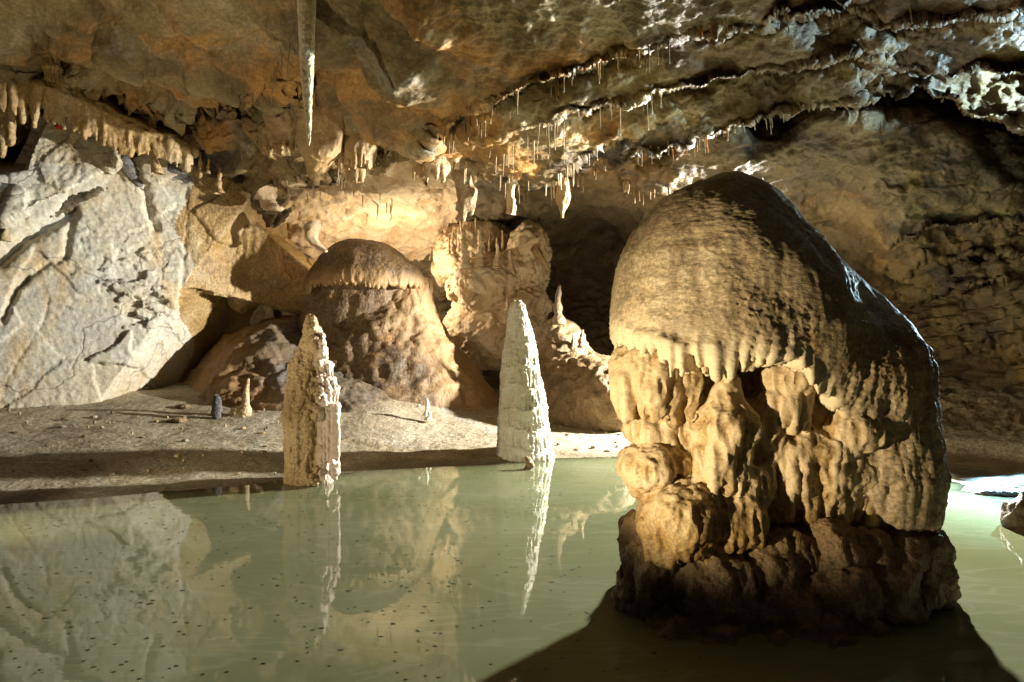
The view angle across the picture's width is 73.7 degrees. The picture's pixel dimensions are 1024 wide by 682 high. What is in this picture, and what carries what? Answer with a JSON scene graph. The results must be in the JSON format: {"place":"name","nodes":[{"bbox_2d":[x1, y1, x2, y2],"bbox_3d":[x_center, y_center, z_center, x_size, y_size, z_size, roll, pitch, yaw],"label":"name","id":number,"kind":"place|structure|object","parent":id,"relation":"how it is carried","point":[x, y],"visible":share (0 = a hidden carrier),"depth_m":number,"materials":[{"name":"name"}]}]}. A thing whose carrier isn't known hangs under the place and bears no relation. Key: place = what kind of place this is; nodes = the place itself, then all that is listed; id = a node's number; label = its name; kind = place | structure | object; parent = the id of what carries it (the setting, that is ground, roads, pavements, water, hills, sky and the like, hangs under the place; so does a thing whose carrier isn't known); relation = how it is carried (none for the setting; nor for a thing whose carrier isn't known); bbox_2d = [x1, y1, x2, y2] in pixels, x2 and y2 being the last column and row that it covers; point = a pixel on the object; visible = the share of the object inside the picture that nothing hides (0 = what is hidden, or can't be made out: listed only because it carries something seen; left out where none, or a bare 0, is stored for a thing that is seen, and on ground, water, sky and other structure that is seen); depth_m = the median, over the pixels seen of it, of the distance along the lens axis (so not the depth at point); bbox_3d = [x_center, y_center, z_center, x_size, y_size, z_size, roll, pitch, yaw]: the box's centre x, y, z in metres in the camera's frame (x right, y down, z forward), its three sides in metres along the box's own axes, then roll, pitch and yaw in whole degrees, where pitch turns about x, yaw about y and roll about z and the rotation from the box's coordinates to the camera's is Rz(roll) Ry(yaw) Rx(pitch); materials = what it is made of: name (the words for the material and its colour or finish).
{"place":"outdoors","nodes":[
{"label":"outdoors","id":0,"kind":"place"},
{"bbox_2d":[5,148,243,183],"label":"wall","id":1,"kind":"structure","parent":0,"point":[227,161],"depth_m":10.91,"materials":[{"name":"brown stone"}]},
{"bbox_2d":[0,72,199,172],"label":"flowstone ledge","id":2,"kind":"object","parent":1,"relation":"on","point":[112,124],"visible":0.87,"depth_m":9.93,"materials":[{"name":"beige stone"}]},
{"bbox_2d":[196,152,203,185],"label":"stalagmite","id":3,"kind":"object","parent":1,"relation":"on","point":[200,182],"visible":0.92,"depth_m":10.87,"materials":[{"name":"brown stone"}]},
{"bbox_2d":[205,159,210,173],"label":"stalagmite","id":4,"kind":"object","parent":1,"relation":"on","point":[207,171],"visible":1,"depth_m":10.88,"materials":[{"name":"brown stone"}]},
{"bbox_2d":[214,167,224,193],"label":"stalagmite","id":5,"kind":"object","parent":1,"relation":"on","point":[218,185],"visible":1,"depth_m":10.87,"materials":[{"name":"beige stone"}]},
{"bbox_2d":[227,222,289,314],"bbox_3d":[-4.745,-1.481,12.290,1.418,2.012,0.964,0,0,0],"label":"flowstone","id":6,"kind":"object","parent":1,"relation":"attached to","point":[260,254],"visible":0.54,"depth_m":12.01,"materials":[{"name":"brown stone"}]},
{"bbox_2d":[431,219,552,370],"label":"flowstone hill","id":7,"kind":"structure","parent":0,"point":[474,322],"depth_m":12.86,"materials":[{"name":"brown stone"}]},
{"bbox_2d":[429,247,432,260],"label":"stalagmite","id":8,"kind":"object","parent":7,"relation":"on","point":[431,257],"visible":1,"depth_m":12.58,"materials":[{"name":"beige stone"}]},
{"bbox_2d":[446,237,450,254],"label":"stalagmite","id":9,"kind":"object","parent":7,"relation":"on","point":[448,252],"visible":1,"depth_m":13.48,"materials":[{"name":"beige stone"}]},
{"bbox_2d":[450,230,454,249],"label":"stalagmite","id":10,"kind":"object","parent":7,"relation":"on","point":[452,244],"visible":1,"depth_m":13.47,"materials":[{"name":"beige stone"}]},
{"bbox_2d":[456,226,460,251],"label":"stalagmite","id":11,"kind":"object","parent":7,"relation":"on","point":[458,248],"visible":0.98,"depth_m":13.48,"materials":[{"name":"beige stone"}]},
{"bbox_2d":[458,230,471,268],"bbox_3d":[-0.850,-1.661,12.391,0.250,0.696,0.235,0,0,45],"label":"stalagmite","id":12,"kind":"object","parent":7,"relation":"on","point":[465,259],"visible":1,"depth_m":12.33,"materials":[{"name":"beige stone"}]},
{"bbox_2d":[474,229,484,265],"bbox_3d":[-0.598,-1.699,12.398,0.207,0.653,0.196,0,0,-34],"label":"stalagmite","id":13,"kind":"object","parent":7,"relation":"on","point":[479,259],"visible":1,"depth_m":12.36,"materials":[{"name":"brown stone"}]},
{"bbox_2d":[487,230,490,251],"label":"stalagmite","id":14,"kind":"object","parent":7,"relation":"on","point":[489,244],"visible":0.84,"depth_m":13.48,"materials":[{"name":"brown stone"}]},
{"bbox_2d":[493,243,500,267],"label":"stalagmite","id":15,"kind":"object","parent":7,"relation":"on","point":[496,263],"visible":1,"depth_m":12.42,"materials":[{"name":"brown stone"}]},
{"bbox_2d":[501,230,503,250],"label":"stalagmite","id":16,"kind":"object","parent":7,"relation":"on","point":[502,245],"visible":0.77,"depth_m":13.48,"materials":[{"name":"brown stone"}]},
{"bbox_2d":[505,292,509,310],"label":"stalagmite","id":17,"kind":"object","parent":7,"relation":"on","point":[507,306],"visible":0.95,"depth_m":12.38,"materials":[{"name":"brown stone"}]},
{"bbox_2d":[507,250,513,269],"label":"stalagmite","id":18,"kind":"object","parent":7,"relation":"on","point":[510,265],"visible":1,"depth_m":12.47,"materials":[{"name":"brown stone"}]},
{"bbox_2d":[531,232,550,271],"bbox_3d":[0.469,-1.665,12.852,0.320,0.764,0.508,0,0,-30],"label":"stalactite","id":19,"kind":"object","parent":7,"relation":"hanging from","point":[537,252],"visible":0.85,"depth_m":12.72},
{"bbox_2d":[0,0,1023,261],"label":"cave ceiling","id":20,"kind":"structure","parent":0,"point":[898,124],"depth_m":7.16,"materials":[{"name":"brown stone"}]},
{"bbox_2d":[41,52,63,83],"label":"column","id":21,"kind":"structure","parent":20,"relation":"attached to","point":[52,70],"depth_m":9.13,"materials":[{"name":"brown stone"}]},
{"bbox_2d":[148,112,163,174],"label":"column","id":22,"kind":"structure","parent":20,"relation":"attached to","point":[156,166],"depth_m":10.55,"materials":[{"name":"beige stone"}]},
{"bbox_2d":[254,183,284,211],"bbox_3d":[-4.064,-2.388,11.381,0.408,0.490,0.520,0,0,-39],"label":"rock","id":23,"kind":"object","parent":20,"relation":"hanging from","point":[266,196],"visible":0.98,"depth_m":11.31,"materials":[{"name":"beige stone"}]},
{"bbox_2d":[271,71,273,102],"bbox_3d":[-2.756,-2.966,7.873,0.020,0.462,0.066,0,0,8],"label":"stalactite","id":24,"kind":"object","parent":20,"relation":"hanging from","point":[272,85],"visible":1,"depth_m":7.87},
{"bbox_2d":[262,110,295,155],"bbox_3d":[-3.171,-2.961,9.428,0.576,0.852,0.625,0,0,0],"label":"drapery","id":25,"kind":"object","parent":20,"relation":"hanging from","point":[278,134],"visible":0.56,"depth_m":9.32,"materials":[{"name":"brown stone"}]},
{"bbox_2d":[297,0,315,145],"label":"stalactite","id":26,"kind":"object","parent":20,"relation":"hanging from","point":[306,11],"visible":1,"depth_m":6.05,"materials":[{"name":"stone"}]},
{"bbox_2d":[303,219,327,251],"bbox_3d":[-3.323,-1.768,11.567,0.432,0.567,0.351,0,0,-10],"label":"stalactite","id":27,"kind":"object","parent":20,"relation":"hanging from","point":[311,228],"visible":1,"depth_m":11.45},
{"bbox_2d":[293,105,343,180],"bbox_3d":[-2.516,-2.809,8.916,0.713,1.305,0.699,0,0,25],"label":"drapery","id":28,"kind":"object","parent":20,"relation":"hanging from","point":[322,153],"visible":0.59,"depth_m":8.80,"materials":[{"name":"brown stone"}]},
{"bbox_2d":[344,165,365,182],"bbox_3d":[-2.271,-2.569,9.897,0.304,0.613,0.288,0,0,0],"label":"drapery","id":29,"kind":"object","parent":20,"relation":"hanging from","point":[356,175],"visible":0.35,"depth_m":9.80,"materials":[{"name":"beige stone"}]},
{"bbox_2d":[333,133,377,169],"bbox_3d":[-2.128,-2.733,9.244,0.731,0.912,0.528,0,0,35],"label":"drapery","id":30,"kind":"object","parent":20,"relation":"hanging from","point":[360,149],"visible":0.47,"depth_m":9.09,"materials":[{"name":"beige stone"}]},
{"bbox_2d":[411,156,450,182],"bbox_3d":[-1.141,-2.339,8.657,0.668,0.710,0.464,0,0,16],"label":"drapery","id":31,"kind":"object","parent":20,"relation":"hanging from","point":[438,167],"visible":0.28,"depth_m":8.56,"materials":[{"name":"beige stone"}]},
{"bbox_2d":[452,127,454,152],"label":"stalactite","id":32,"kind":"object","parent":20,"relation":"hanging from","point":[453,133],"visible":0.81,"depth_m":7.83},
{"bbox_2d":[451,169,477,221],"bbox_3d":[-0.669,-2.078,9.549,0.292,0.779,0.421,0,0,36],"label":"drapery","id":33,"kind":"object","parent":20,"relation":"hanging from","point":[466,192],"visible":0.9,"depth_m":9.51,"materials":[{"name":"beige stone"}]},
{"bbox_2d":[509,173,511,189],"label":"stalactite","id":34,"kind":"object","parent":20,"relation":"hanging from","point":[510,174],"visible":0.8,"depth_m":9.10,"materials":[{"name":"stone"}]},
{"bbox_2d":[506,184,516,214],"bbox_3d":[-0.013,-1.970,9.509,0.156,0.418,0.178,0,0,0],"label":"stalactite","id":35,"kind":"object","parent":20,"relation":"hanging from","point":[511,204],"visible":0.98,"depth_m":9.46},
{"bbox_2d":[515,86,518,114],"bbox_3d":[0.044,-2.254,6.387,0.035,0.288,0.071,0,0,0],"label":"stalactite","id":36,"kind":"object","parent":20,"relation":"hanging from","point":[517,91],"visible":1,"depth_m":6.37},
{"bbox_2d":[533,139,534,161],"bbox_3d":[0.241,-2.101,7.503,0.021,0.369,0.062,0,0,0],"label":"soda straw","id":37,"kind":"object","parent":20,"relation":"hanging from","point":[533,148],"visible":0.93,"depth_m":7.50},
{"bbox_2d":[553,180,554,198],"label":"stalactite","id":38,"kind":"object","parent":20,"relation":"hanging from","point":[554,188],"visible":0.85,"depth_m":9.20,"materials":[{"name":"stone"}]},
{"bbox_2d":[555,176,570,217],"bbox_3d":[0.697,-1.948,9.264,0.215,0.551,0.295,0,0,0],"label":"stalactite","id":39,"kind":"object","parent":20,"relation":"hanging from","point":[563,196],"visible":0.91,"depth_m":9.21},
{"bbox_2d":[566,167,567,187],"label":"stalactite","id":40,"kind":"object","parent":20,"relation":"hanging from","point":[567,175],"visible":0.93,"depth_m":8.47,"materials":[{"name":"stone"}]},
{"bbox_2d":[572,164,573,185],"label":"stalactite","id":41,"kind":"object","parent":20,"relation":"hanging from","point":[573,173],"visible":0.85,"depth_m":8.39,"materials":[{"name":"stone"}]},
{"bbox_2d":[596,63,599,83],"bbox_3d":[0.722,-2.284,5.766,0.027,0.241,0.071,0,0,-4],"label":"stalactite","id":42,"kind":"object","parent":20,"relation":"hanging from","point":[597,67],"visible":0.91,"depth_m":5.75},
{"bbox_2d":[599,61,600,78],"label":"stalactite","id":43,"kind":"object","parent":20,"relation":"hanging from","point":[600,69],"visible":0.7,"depth_m":5.85},
{"bbox_2d":[619,105,620,134],"bbox_3d":[1.040,-2.139,6.556,0.018,0.376,0.063,0,0,-14],"label":"soda straw","id":44,"kind":"object","parent":20,"relation":"hanging from","point":[620,118],"visible":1,"depth_m":6.55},
{"bbox_2d":[637,49,639,66],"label":"stalactite","id":45,"kind":"object","parent":20,"relation":"hanging from","point":[638,53],"visible":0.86,"depth_m":5.50},
{"bbox_2d":[646,102,648,129],"bbox_3d":[1.369,-2.314,6.905,0.018,0.381,0.064,0,0,-3],"label":"soda straw","id":46,"kind":"object","parent":20,"relation":"hanging from","point":[647,114],"visible":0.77,"depth_m":6.90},
{"bbox_2d":[648,45,649,70],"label":"stalactite","id":47,"kind":"object","parent":20,"relation":"hanging from","point":[649,57],"visible":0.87,"depth_m":5.44},
{"bbox_2d":[667,38,669,63],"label":"stalactite","id":48,"kind":"object","parent":20,"relation":"hanging from","point":[668,41],"visible":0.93,"depth_m":5.36},
{"bbox_2d":[699,26,702,40],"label":"stalactite","id":49,"kind":"object","parent":20,"relation":"hanging from","point":[701,29],"visible":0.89,"depth_m":5.23},
{"bbox_2d":[710,19,723,40],"bbox_3d":[1.543,-2.364,5.130,0.177,0.256,0.156,0,0,39],"label":"stalactite","id":50,"kind":"object","parent":20,"relation":"hanging from","point":[716,27],"visible":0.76,"depth_m":5.09},
{"bbox_2d":[0,458,1023,681],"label":"water","id":51,"kind":"structure","parent":0,"point":[976,634],"depth_m":4.04,"materials":[{"name":"green liquid"}]},
{"bbox_2d":[0,487,700,679],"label":"floating flecks","id":52,"kind":"object","parent":51,"relation":"on","point":[587,612],"visible":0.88,"depth_m":4.09,"materials":[{"name":"brown"}]},
{"bbox_2d":[523,456,534,469],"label":"stalagmite","id":53,"kind":"object","parent":51,"relation":"on","point":[530,464],"visible":0.95,"depth_m":7.95,"materials":[{"name":"beige stone"}]},
{"bbox_2d":[1000,490,1023,530],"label":"rock","id":54,"kind":"object","parent":51,"relation":"in","point":[1012,514],"visible":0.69,"depth_m":5.46,"materials":[{"name":"stone"}]},
{"bbox_2d":[0,377,1023,506],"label":"cave floor","id":55,"kind":"structure","parent":0,"point":[984,446],"depth_m":8.63,"materials":[{"name":"beige stone"}]},
{"bbox_2d":[0,151,314,407],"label":"boulder","id":56,"kind":"object","parent":55,"relation":"on","point":[123,284],"visible":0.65,"depth_m":10.71,"materials":[{"name":"stone"}]},
{"bbox_2d":[0,228,11,241],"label":"stalagmite","id":57,"kind":"object","parent":56,"relation":"on","point":[4,235],"visible":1,"depth_m":9.97,"materials":[{"name":"beige stone"}]},
{"bbox_2d":[0,113,122,228],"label":"boulder","id":58,"kind":"object","parent":56,"relation":"on","point":[64,161],"visible":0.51,"depth_m":10.50,"materials":[{"name":"stone"}]},
{"bbox_2d":[49,186,107,217],"bbox_3d":[-6.907,-2.112,10.763,1.886,1.248,0.575,0,0,-27],"label":"rock slab","id":59,"kind":"object","parent":56,"relation":"on","point":[70,203],"visible":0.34,"depth_m":10.58,"materials":[{"name":"stone"}]},
{"bbox_2d":[117,149,143,190],"bbox_3d":[-6.155,-2.777,10.959,0.393,0.686,0.354,0,0,0],"label":"rock slab","id":60,"kind":"object","parent":56,"relation":"on","point":[129,170],"visible":0.75,"depth_m":10.89,"materials":[{"name":"grey stone"}]},
{"bbox_2d":[167,163,192,184],"bbox_3d":[-5.633,-2.792,11.559,0.710,0.656,0.751,0,0,12],"label":"rock slab","id":61,"kind":"object","parent":56,"relation":"on","point":[181,176],"visible":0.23,"depth_m":11.28,"materials":[{"name":"grey stone"}]},
{"bbox_2d":[170,417,186,422],"bbox_3d":[-4.603,1.092,9.417,0.221,0.082,0.174,0,0,0],"label":"stone","id":62,"kind":"object","parent":55,"relation":"on","point":[178,420],"visible":1,"depth_m":9.36,"materials":[{"name":"beige stone"}]},
{"bbox_2d":[175,403,190,408],"bbox_3d":[-4.888,0.968,10.138,0.222,0.086,0.162,0,0,0],"label":"stone","id":63,"kind":"object","parent":55,"relation":"on","point":[183,406],"visible":1,"depth_m":10.09,"materials":[{"name":"brown stone"}]},
{"bbox_2d":[211,394,222,418],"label":"stalagmite","id":64,"kind":"object","parent":55,"relation":"on","point":[217,409],"visible":0.98,"depth_m":9.66,"materials":[{"name":"grey stone"}]},
{"bbox_2d":[229,378,251,416],"bbox_3d":[-3.933,0.843,9.898,0.323,0.609,0.212,0,0,0],"label":"stalagmite","id":65,"kind":"object","parent":55,"relation":"on","point":[244,408],"visible":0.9,"depth_m":9.85,"materials":[{"name":"beige stone"}]},
{"bbox_2d":[280,313,341,485],"bbox_3d":[-2.129,0.730,7.281,0.686,2.050,0.539,0,0,0],"label":"stalagmite","id":66,"kind":"object","parent":55,"relation":"on","point":[310,414],"visible":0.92,"depth_m":7.10,"materials":[{"name":"beige stone"}]},
{"bbox_2d":[179,238,498,412],"bbox_3d":[-2.782,0.186,12.009,6.174,4.001,3.873,0,0,-21],"label":"domed stalagmite","id":67,"kind":"object","parent":55,"relation":"on","point":[370,305],"visible":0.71,"depth_m":11.48,"materials":[{"name":"brown stone"}]},
{"bbox_2d":[423,398,428,415],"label":"stalagmite","id":68,"kind":"object","parent":55,"relation":"on","point":[425,413],"visible":1,"depth_m":10.18,"materials":[{"name":"white stone"}]},
{"bbox_2d":[424,411,432,419],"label":"stalagmite","id":69,"kind":"object","parent":55,"relation":"on","point":[428,417],"visible":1,"depth_m":10.17,"materials":[{"name":"beige stone"}]},
{"bbox_2d":[496,300,554,463],"bbox_3d":[0.179,0.555,8.777,0.795,2.163,0.755,0,0,0],"label":"stalagmite","id":70,"kind":"object","parent":55,"relation":"on","point":[523,427],"visible":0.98,"depth_m":8.57,"materials":[{"name":"white stone"}]},
{"bbox_2d":[533,318,621,431],"bbox_3d":[1.202,0.634,11.338,2.520,2.095,1.629,0,0,40],"label":"flowstone mound","id":71,"kind":"object","parent":55,"relation":"on","point":[576,385],"visible":0.5,"depth_m":10.72,"materials":[{"name":"beige stone"}]},
{"bbox_2d":[552,285,566,323],"bbox_3d":[0.801,-0.621,11.606,0.253,0.666,0.241,0,0,0],"label":"stalagmite","id":72,"kind":"object","parent":71,"relation":"on","point":[558,317],"visible":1,"depth_m":11.54,"materials":[{"name":"beige stone"}]},
{"bbox_2d":[570,335,574,351],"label":"stalagmite","id":73,"kind":"object","parent":71,"relation":"on","point":[572,345],"visible":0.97,"depth_m":11.18,"materials":[{"name":"beige stone"}]},
{"bbox_2d":[577,330,585,347],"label":"stalagmite","id":74,"kind":"object","parent":71,"relation":"on","point":[580,342],"visible":1,"depth_m":10.97,"materials":[{"name":"beige stone"}]},
{"bbox_2d":[608,171,961,648],"bbox_3d":[1.656,0.456,4.165,2.221,2.965,1.770,0,0,0],"label":"giant stalagmite","id":75,"kind":"object","parent":55,"relation":"on","point":[783,471],"visible":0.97,"depth_m":3.65,"materials":[{"name":"beige stone"}]},
{"bbox_2d":[971,491,986,495],"bbox_3d":[4.593,1.508,6.704,0.137,0.062,0.117,0,0,0],"label":"stone","id":76,"kind":"object","parent":55,"relation":"on","point":[977,493],"visible":0.56,"depth_m":6.67,"materials":[{"name":"grey stone"}]},
{"bbox_2d":[980,489,995,496],"bbox_3d":[4.658,1.486,6.683,0.151,0.066,0.123,0,0,0],"label":"stone","id":77,"kind":"object","parent":55,"relation":"on","point":[988,492],"visible":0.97,"depth_m":6.64,"materials":[{"name":"grey stone"}]},
{"bbox_2d":[991,489,1002,495],"bbox_3d":[4.737,1.477,6.655,0.150,0.061,0.119,0,0,0],"label":"stone","id":78,"kind":"object","parent":55,"relation":"on","point":[997,492],"visible":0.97,"depth_m":6.62,"materials":[{"name":"grey stone"}]},
{"bbox_2d":[1001,489,1011,495],"bbox_3d":[4.803,1.475,6.637,0.155,0.064,0.117,0,0,0],"label":"stone","id":79,"kind":"object","parent":55,"relation":"on","point":[1006,492],"visible":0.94,"depth_m":6.59,"materials":[{"name":"grey stone"}]},
{"bbox_2d":[1009,489,1017,495],"bbox_3d":[4.872,1.474,6.623,0.150,0.060,0.124,0,0,0],"label":"stone","id":80,"kind":"object","parent":55,"relation":"on","point":[1014,493],"visible":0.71,"depth_m":6.59,"materials":[{"name":"grey stone"}]},
{"bbox_2d":[248,180,868,388],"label":"wall back","id":81,"kind":"structure","parent":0,"point":[589,233],"depth_m":14.99,"materials":[{"name":"brown stone"}]},
{"bbox_2d":[858,239,1023,393],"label":"wall","id":82,"kind":"structure","parent":0,"point":[958,305],"depth_m":9.77,"materials":[{"name":"brown stone"}]}
]}

